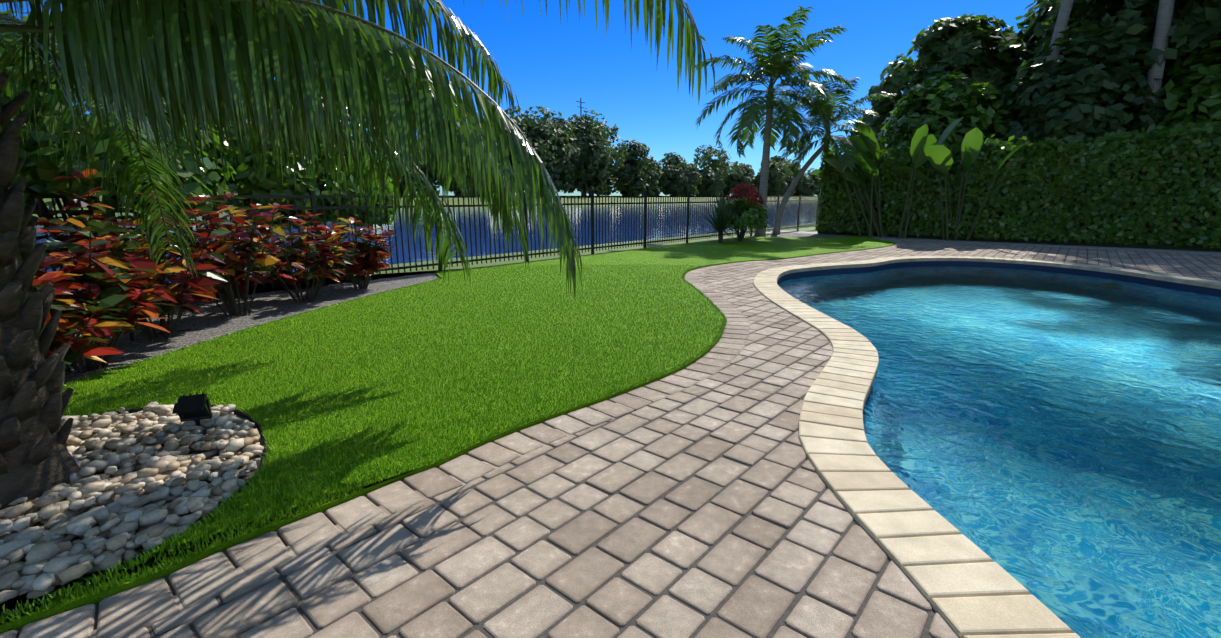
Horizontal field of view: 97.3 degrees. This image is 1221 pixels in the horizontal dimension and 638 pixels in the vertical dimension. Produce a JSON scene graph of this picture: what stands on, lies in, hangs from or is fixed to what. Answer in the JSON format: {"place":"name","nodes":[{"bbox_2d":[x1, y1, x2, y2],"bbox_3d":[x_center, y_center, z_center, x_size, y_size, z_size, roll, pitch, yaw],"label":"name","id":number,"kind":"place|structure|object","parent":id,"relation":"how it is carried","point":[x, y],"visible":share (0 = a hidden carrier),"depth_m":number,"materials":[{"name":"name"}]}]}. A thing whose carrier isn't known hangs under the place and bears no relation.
{"place":"outdoors","nodes":[
{"label":"outdoors","id":0,"kind":"place"},
{"bbox_2d":[32,197,817,282],"bbox_3d":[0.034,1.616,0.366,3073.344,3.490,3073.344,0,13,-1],"label":"terrain","id":1,"kind":"structure","parent":0,"point":[552,256],"depth_m":15.45,"materials":[{"name":"green plant"}]},
{"bbox_2d":[72,98,108,113],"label":"shore tree","id":2,"kind":"object","parent":1,"relation":"on","point":[87,109],"depth_m":70.30,"materials":[{"name":"green plant"}]},
{"bbox_2d":[0,405,267,615],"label":"bed edging","id":3,"kind":"object","parent":1,"relation":"on","point":[236,411],"visible":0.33,"depth_m":2.62,"materials":[{"name":"black"}]},
{"bbox_2d":[121,109,343,245],"bbox_3d":[-5.626,-2.189,8.264,3.022,3.020,2.999,0,13,-1],"label":"boundary shrub","id":4,"kind":"object","parent":1,"relation":"on","point":[247,183],"visible":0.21,"depth_m":7.47,"materials":[{"name":"green plant"}]},
{"bbox_2d":[63,279,437,386],"bbox_3d":[-3.014,-0.007,5.496,0.387,0.074,5.134,3,13,13],"label":"bed edging","id":5,"kind":"object","parent":1,"relation":"on","point":[215,338],"visible":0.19,"depth_m":4.36,"materials":[{"name":"black"}]},
{"bbox_2d":[55,268,464,385],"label":"planting bed mulch","id":6,"kind":"object","parent":1,"relation":"on","point":[213,320],"depth_m":5.69,"materials":[{"name":"grey gravel"}]},
{"bbox_2d":[30,252,132,368],"bbox_3d":[-3.468,0.065,3.191,0.817,0.869,0.958,11,17,40],"label":"croton","id":7,"kind":"object","parent":6,"relation":"on","point":[70,323],"visible":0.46,"depth_m":3.31,"materials":[{"name":"red plant"}]},
{"bbox_2d":[35,169,172,320],"bbox_3d":[-4.970,-0.688,5.180,1.013,1.451,1.152,4,13,16],"label":"croton","id":8,"kind":"object","parent":6,"relation":"on","point":[75,203],"visible":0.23,"depth_m":4.95,"materials":[{"name":"red plant"}]},
{"bbox_2d":[32,209,182,279],"bbox_3d":[-5.464,-0.695,5.930,1.418,1.136,1.213,-4,13,-15],"label":"croton","id":9,"kind":"object","parent":6,"relation":"on","point":[54,234],"visible":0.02,"depth_m":5.69,"materials":[{"name":"red plant"}]},
{"bbox_2d":[31,220,186,372],"bbox_3d":[-3.760,-0.154,3.719,1.345,1.063,1.079,-5,14,-22],"label":"croton","id":10,"kind":"object","parent":6,"relation":"on","point":[95,282],"visible":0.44,"depth_m":3.77,"materials":[{"name":"red plant"}]},
{"bbox_2d":[0,3,238,241],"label":"boundary shrub","id":11,"kind":"object","parent":6,"relation":"on","point":[36,174],"visible":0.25,"depth_m":5.43,"materials":[{"name":"green plant"}]},
{"bbox_2d":[0,414,265,591],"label":"pebble bed base","id":12,"kind":"object","parent":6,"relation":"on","point":[240,468],"visible":0.02,"depth_m":2.42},
{"bbox_2d":[0,402,263,602],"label":"river rocks","id":13,"kind":"object","parent":12,"relation":"on","point":[171,470],"visible":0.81,"depth_m":2.14,"materials":[{"name":"grey stone"}]},
{"bbox_2d":[172,392,211,425],"bbox_3d":[-2.207,0.495,2.942,0.132,0.291,0.518,-5,14,-20],"label":"landscape spotlight","id":14,"kind":"object","parent":13,"relation":"on","point":[196,408],"visible":0.88,"depth_m":2.75,"materials":[{"name":"black metal"}]},
{"bbox_2d":[0,0,714,509],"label":"date palm","id":15,"kind":"object","parent":13,"relation":"in","point":[332,66],"visible":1,"depth_m":2.21,"materials":[{"name":"green plant"}]},
{"bbox_2d":[57,191,232,340],"bbox_3d":[-3.872,-0.456,4.604,1.109,1.257,1.356,-9,16,-35],"label":"croton","id":16,"kind":"object","parent":6,"relation":"on","point":[201,287],"visible":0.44,"depth_m":4.57,"materials":[{"name":"red plant"}]},
{"bbox_2d":[128,318,190,340],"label":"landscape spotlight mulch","id":17,"kind":"object","parent":6,"relation":"on","point":[131,334],"visible":0.21,"depth_m":4.60,"materials":[{"name":"black"}]},
{"bbox_2d":[140,194,293,316],"bbox_3d":[-3.943,-0.639,5.457,1.063,1.233,1.262,11,17,41],"label":"croton","id":18,"kind":"object","parent":6,"relation":"on","point":[237,272],"visible":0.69,"depth_m":5.41,"materials":[{"name":"red plant"}]},
{"bbox_2d":[151,192,283,299],"bbox_3d":[-4.435,-0.846,6.321,1.272,1.257,1.243,0,13,-1],"label":"croton","id":19,"kind":"object","parent":6,"relation":"on","point":[237,219],"visible":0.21,"depth_m":6.25,"materials":[{"name":"red plant"}]},
{"bbox_2d":[235,211,357,301],"bbox_3d":[-3.644,-0.725,6.256,1.296,1.050,1.283,0,13,-1],"label":"croton","id":20,"kind":"object","parent":6,"relation":"on","point":[322,269],"visible":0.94,"depth_m":6.23,"materials":[{"name":"red plant"}]},
{"bbox_2d":[256,212,354,285],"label":"croton","id":21,"kind":"object","parent":6,"relation":"on","point":[320,230],"visible":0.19,"depth_m":7.18,"materials":[{"name":"red plant"}]},
{"bbox_2d":[324,217,396,290],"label":"croton","id":22,"kind":"object","parent":6,"relation":"on","point":[364,257],"visible":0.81,"depth_m":7.01,"materials":[{"name":"red plant"}]},
{"bbox_2d":[247,129,395,236],"bbox_3d":[-4.953,-2.111,9.324,2.406,2.398,2.345,0,13,-1],"label":"boundary shrub","id":23,"kind":"object","parent":1,"relation":"on","point":[351,189],"visible":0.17,"depth_m":8.74,"materials":[{"name":"green plant"}]},
{"bbox_2d":[371,129,423,194],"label":"tree","id":24,"kind":"object","parent":1,"relation":"on","point":[403,181],"visible":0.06,"depth_m":100.93,"materials":[{"name":"green plant"}]},
{"bbox_2d":[24,190,819,304],"bbox_3d":[-2.180,-1.520,9.327,0.060,1.340,38.490,11,17,40],"label":"pool fence","id":25,"kind":"object","parent":1,"relation":"on","point":[313,208],"visible":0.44,"depth_m":10.14,"materials":[{"name":"black metal"}]},
{"bbox_2d":[413,140,441,194],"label":"tree","id":26,"kind":"object","parent":1,"relation":"on","point":[432,180],"visible":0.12,"depth_m":109.51,"materials":[{"name":"green plant"}]},
{"bbox_2d":[0,236,896,633],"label":"turf lawn","id":27,"kind":"structure","parent":1,"relation":"on","point":[714,252],"depth_m":3.92,"materials":[{"name":"green plant"}]},
{"bbox_2d":[0,264,726,623],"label":"turf blades","id":28,"kind":"object","parent":27,"relation":"on","point":[224,504],"visible":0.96,"depth_m":3.49,"materials":[{"name":"green plant"}]},
{"bbox_2d":[697,189,750,242],"bbox_3d":[2.947,-2.687,13.957,1.936,1.437,1.952,0,13,-1],"label":"spiky cordyline","id":29,"kind":"object","parent":27,"relation":"on","point":[721,211],"visible":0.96,"depth_m":13.85,"materials":[{"name":"green plant"}]},
{"bbox_2d":[716,197,768,240],"bbox_3d":[3.508,-2.647,14.372,1.504,1.201,1.492,0,13,-1],"label":"shrub","id":30,"kind":"object","parent":27,"relation":"on","point":[752,218],"visible":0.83,"depth_m":13.92,"materials":[{"name":"green plant"}]},
{"bbox_2d":[725,182,764,238],"bbox_3d":[3.769,-3.067,15.241,1.203,1.625,1.169,0,13,-1],"label":"bougainvillea","id":31,"kind":"object","parent":27,"relation":"on","point":[748,194],"visible":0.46,"depth_m":14.93,"materials":[{"name":"red plant"}]},
{"bbox_2d":[433,164,473,195],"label":"tree","id":32,"kind":"object","parent":1,"relation":"on","point":[457,192],"visible":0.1,"depth_m":110.00,"materials":[{"name":"green plant"}]},
{"bbox_2d":[495,123,543,185],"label":"tree","id":33,"kind":"object","parent":1,"relation":"on","point":[510,156],"visible":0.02,"depth_m":115.23,"materials":[{"name":"green plant"}]},
{"bbox_2d":[504,106,546,192],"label":"tree","id":34,"kind":"object","parent":1,"relation":"on","point":[517,119],"visible":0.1,"depth_m":118.42,"materials":[{"name":"green plant"}]},
{"bbox_2d":[511,106,576,193],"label":"tree","id":35,"kind":"object","parent":1,"relation":"on","point":[546,156],"visible":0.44,"depth_m":120.48,"materials":[{"name":"green plant"}]},
{"bbox_2d":[533,112,583,192],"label":"tree","id":36,"kind":"object","parent":1,"relation":"on","point":[569,168],"visible":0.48,"depth_m":125.11,"materials":[{"name":"green plant"}]},
{"bbox_2d":[576,98,583,195],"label":"utility pole","id":37,"kind":"object","parent":1,"relation":"on","point":[580,114],"visible":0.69,"depth_m":135.30,"materials":[{"name":"brown wood"}]},
{"bbox_2d":[561,141,612,195],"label":"tree","id":38,"kind":"object","parent":1,"relation":"on","point":[588,180],"depth_m":143.18,"materials":[{"name":"green plant"}]},
{"bbox_2d":[562,117,613,195],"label":"tree","id":39,"kind":"object","parent":1,"relation":"on","point":[590,174],"visible":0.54,"depth_m":131.16,"materials":[{"name":"green plant"}]},
{"bbox_2d":[564,108,627,195],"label":"tree","id":40,"kind":"object","parent":1,"relation":"on","point":[620,158],"visible":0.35,"depth_m":134.92,"materials":[{"name":"green plant"}]},
{"bbox_2d":[577,120,614,193],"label":"tree","id":41,"kind":"object","parent":1,"relation":"on","point":[603,125],"visible":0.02,"depth_m":143.88,"materials":[{"name":"green plant"}]},
{"bbox_2d":[596,163,616,195],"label":"tree","id":42,"kind":"object","parent":1,"relation":"on","point":[612,191],"visible":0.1,"depth_m":161.84,"materials":[{"name":"green plant"}]},
{"bbox_2d":[0,239,1220,637],"bbox_3d":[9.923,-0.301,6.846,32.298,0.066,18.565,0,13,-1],"label":"patio pavers","id":43,"kind":"object","parent":1,"relation":"on","point":[756,607],"visible":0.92,"depth_m":1.93,"materials":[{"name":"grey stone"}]},
{"bbox_2d":[612,159,636,192],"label":"tree","id":44,"kind":"object","parent":1,"relation":"on","point":[614,188],"visible":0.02,"depth_m":169.84,"materials":[{"name":"green plant"}]},
{"bbox_2d":[614,172,637,195],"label":"tree","id":45,"kind":"object","parent":1,"relation":"on","point":[623,193],"visible":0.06,"depth_m":164.68,"materials":[{"name":"green plant"}]},
{"bbox_2d":[610,139,658,195],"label":"tree","id":46,"kind":"object","parent":1,"relation":"on","point":[633,180],"visible":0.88,"depth_m":146.70,"materials":[{"name":"green plant"}]},
{"bbox_2d":[636,165,659,195],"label":"tree","id":47,"kind":"object","parent":1,"relation":"on","point":[653,182],"visible":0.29,"depth_m":153.70,"materials":[{"name":"green plant"}]},
{"bbox_2d":[649,159,667,195],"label":"tree","id":48,"kind":"object","parent":1,"relation":"on","point":[664,178],"visible":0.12,"depth_m":168.59,"materials":[{"name":"green plant"}]},
{"bbox_2d":[658,165,688,195],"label":"tree","id":49,"kind":"object","parent":1,"relation":"on","point":[673,174],"visible":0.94,"depth_m":169.43,"materials":[{"name":"green plant"}]},
{"bbox_2d":[659,152,687,192],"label":"tree","id":50,"kind":"object","parent":1,"relation":"on","point":[671,159],"visible":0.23,"depth_m":179.17,"materials":[{"name":"green plant"}]},
{"bbox_2d":[677,161,702,195],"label":"tree","id":51,"kind":"object","parent":1,"relation":"on","point":[690,170],"visible":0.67,"depth_m":171.62,"materials":[{"name":"green plant"}]},
{"bbox_2d":[690,168,704,195],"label":"tree","id":52,"kind":"object","parent":1,"relation":"on","point":[700,171],"visible":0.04,"depth_m":191.14,"materials":[{"name":"green plant"}]},
{"bbox_2d":[696,167,723,195],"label":"tree","id":53,"kind":"object","parent":1,"relation":"on","point":[711,181],"visible":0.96,"depth_m":182.55,"materials":[{"name":"green plant"}]},
{"bbox_2d":[692,145,737,194],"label":"tree","id":54,"kind":"object","parent":1,"relation":"on","point":[706,158],"visible":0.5,"depth_m":190.31,"materials":[{"name":"green plant"}]},
{"bbox_2d":[710,162,729,195],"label":"tree","id":55,"kind":"object","parent":1,"relation":"on","point":[724,189],"visible":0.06,"depth_m":208.78,"materials":[{"name":"green plant"}]},
{"bbox_2d":[726,167,750,193],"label":"tree","id":56,"kind":"object","parent":1,"relation":"on","point":[739,177],"visible":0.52,"depth_m":194.57,"materials":[{"name":"green plant"}]},
{"bbox_2d":[724,162,754,192],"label":"tree","id":57,"kind":"object","parent":1,"relation":"on","point":[747,170],"visible":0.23,"depth_m":198.79,"materials":[{"name":"green plant"}]},
{"bbox_2d":[737,163,754,190],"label":"tree","id":58,"kind":"object","parent":1,"relation":"on","point":[752,184],"visible":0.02,"depth_m":210.14,"materials":[{"name":"green plant"}]},
{"bbox_2d":[755,159,786,195],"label":"tree","id":59,"kind":"object","parent":1,"relation":"on","point":[775,175],"visible":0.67,"depth_m":212.10,"materials":[{"name":"green plant"}]},
{"bbox_2d":[770,155,792,194],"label":"tree","id":60,"kind":"object","parent":1,"relation":"on","point":[776,158],"visible":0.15,"depth_m":224.74,"materials":[{"name":"green plant"}]},
{"bbox_2d":[775,180,787,195],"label":"tree","id":61,"kind":"object","parent":1,"relation":"on","point":[783,186],"visible":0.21,"depth_m":218.22,"materials":[{"name":"green plant"}]},
{"bbox_2d":[785,173,796,195],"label":"tree","id":62,"kind":"object","parent":1,"relation":"on","point":[789,180],"visible":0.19,"depth_m":228.43,"materials":[{"name":"green plant"}]},
{"bbox_2d":[786,159,807,195],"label":"tree","id":63,"kind":"object","parent":1,"relation":"on","point":[804,176],"visible":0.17,"depth_m":238.00,"materials":[{"name":"green plant"}]},
{"bbox_2d":[793,177,809,195],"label":"tree","id":64,"kind":"object","parent":1,"relation":"on","point":[805,190],"visible":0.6,"depth_m":240.22,"materials":[{"name":"green plant"}]},
{"bbox_2d":[807,178,817,195],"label":"tree","id":65,"kind":"object","parent":1,"relation":"on","point":[812,187],"visible":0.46,"depth_m":243.56,"materials":[{"name":"green plant"}]},
{"bbox_2d":[807,168,821,194],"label":"tree","id":66,"kind":"object","parent":1,"relation":"on","point":[814,178],"visible":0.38,"depth_m":264.13,"materials":[{"name":"green plant"}]},
{"bbox_2d":[852,13,1037,149],"bbox_3d":[12.055,-6.840,19.237,5.927,7.392,6.055,0,13,-1],"label":"neighbour tree","id":67,"kind":"object","parent":1,"relation":"on","point":[979,48],"visible":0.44,"depth_m":17.64,"materials":[{"name":"green plant"}]},
{"bbox_2d":[876,71,1015,151],"bbox_3d":[10.572,-5.234,17.259,4.167,4.954,4.128,0,13,-1],"label":"neighbour understorey","id":68,"kind":"object","parent":1,"relation":"on","point":[947,103],"visible":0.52,"depth_m":16.15,"materials":[{"name":"green plant"}]},
{"bbox_2d":[766,230,1220,254],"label":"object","id":69,"kind":"structure","parent":1,"relation":"on","point":[1103,247],"depth_m":13.60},
{"bbox_2d":[752,232,867,237],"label":"bed mulch","id":70,"kind":"object","parent":69,"relation":"on","point":[795,235],"visible":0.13,"depth_m":17.04,"materials":[{"name":"grey gravel"}]},
{"bbox_2d":[695,6,852,236],"bbox_3d":[4.752,-5.561,16.057,4.623,6.124,4.405,0,13,-1],"label":"palm tree","id":71,"kind":"object","parent":70,"relation":"on","point":[776,66],"visible":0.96,"depth_m":15.28,"materials":[{"name":"green plant"}]},
{"bbox_2d":[761,77,896,234],"bbox_3d":[6.486,-4.872,16.127,3.495,4.742,3.371,-8,15,-33],"label":"palm tree","id":72,"kind":"object","parent":70,"relation":"on","point":[830,109],"visible":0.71,"depth_m":15.73,"materials":[{"name":"green plant"}]},
{"bbox_2d":[811,117,962,238],"bbox_3d":[8.587,-4.174,16.361,4.770,3.301,2.886,5,14,21],"label":"bird of paradise","id":73,"kind":"object","parent":69,"relation":"on","point":[919,141],"visible":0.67,"depth_m":15.71,"materials":[{"name":"green plant"}]},
{"bbox_2d":[894,128,1024,241],"bbox_3d":[9.498,-3.698,15.010,4.649,2.975,3.248,7,14,27],"label":"bird of paradise","id":74,"kind":"object","parent":69,"relation":"on","point":[941,158],"visible":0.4,"depth_m":14.35,"materials":[{"name":"green plant"}]},
{"bbox_2d":[815,117,1220,250],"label":"clusia hedge","id":75,"kind":"object","parent":69,"relation":"on","point":[1126,192],"visible":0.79,"depth_m":13.48,"materials":[{"name":"green plant"}]},
{"bbox_2d":[777,261,1220,294],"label":"tile","id":76,"kind":"object","parent":1,"relation":"in","point":[1084,272],"depth_m":9.53,"materials":[{"name":"blue tile"}]},
{"bbox_2d":[753,256,1220,637],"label":"pool coping","id":77,"kind":"object","parent":76,"relation":"on","point":[966,586],"visible":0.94,"depth_m":2.19,"materials":[{"name":"beige stone"}]},
{"bbox_2d":[777,265,1220,637],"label":"pool water","id":78,"kind":"structure","parent":76,"relation":"in","point":[1050,441],"depth_m":3.23,"materials":[{"name":"teal liquid"}]},
{"bbox_2d":[1028,0,1073,142],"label":"tall palm","id":79,"kind":"object","parent":1,"relation":"on","point":[1063,15],"visible":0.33,"depth_m":15.28,"materials":[{"name":"grey"}]},
{"bbox_2d":[986,23,1165,157],"bbox_3d":[13.304,-5.326,15.639,4.092,5.854,4.082,0,13,-1],"label":"neighbour understorey","id":80,"kind":"object","parent":1,"relation":"on","point":[1082,117],"visible":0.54,"depth_m":14.38,"materials":[{"name":"green plant"}]},
{"bbox_2d":[1007,0,1220,152],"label":"neighbour tree","id":81,"kind":"object","parent":1,"relation":"on","point":[1138,18],"visible":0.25,"depth_m":14.91,"materials":[{"name":"green plant"}]},
{"bbox_2d":[1139,0,1174,154],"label":"tall palm","id":82,"kind":"object","parent":1,"relation":"on","point":[1163,22],"visible":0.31,"depth_m":13.95,"materials":[{"name":"grey"}]},
{"bbox_2d":[1129,33,1220,153],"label":"neighbour understorey","id":83,"kind":"object","parent":1,"relation":"on","point":[1188,81],"visible":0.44,"depth_m":13.56,"materials":[{"name":"green plant"}]},
{"bbox_2d":[35,202,816,292],"bbox_3d":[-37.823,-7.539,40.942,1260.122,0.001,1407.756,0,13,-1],"label":"lake water","id":84,"kind":"structure","parent":0,"point":[423,247],"depth_m":29.25,"materials":[{"name":"blue liquid"}]},
{"bbox_2d":[0,0,1050,195],"label":"sky","id":85,"kind":"structure","parent":0,"point":[551,63],"materials":[{"name":"blue"}]}
]}

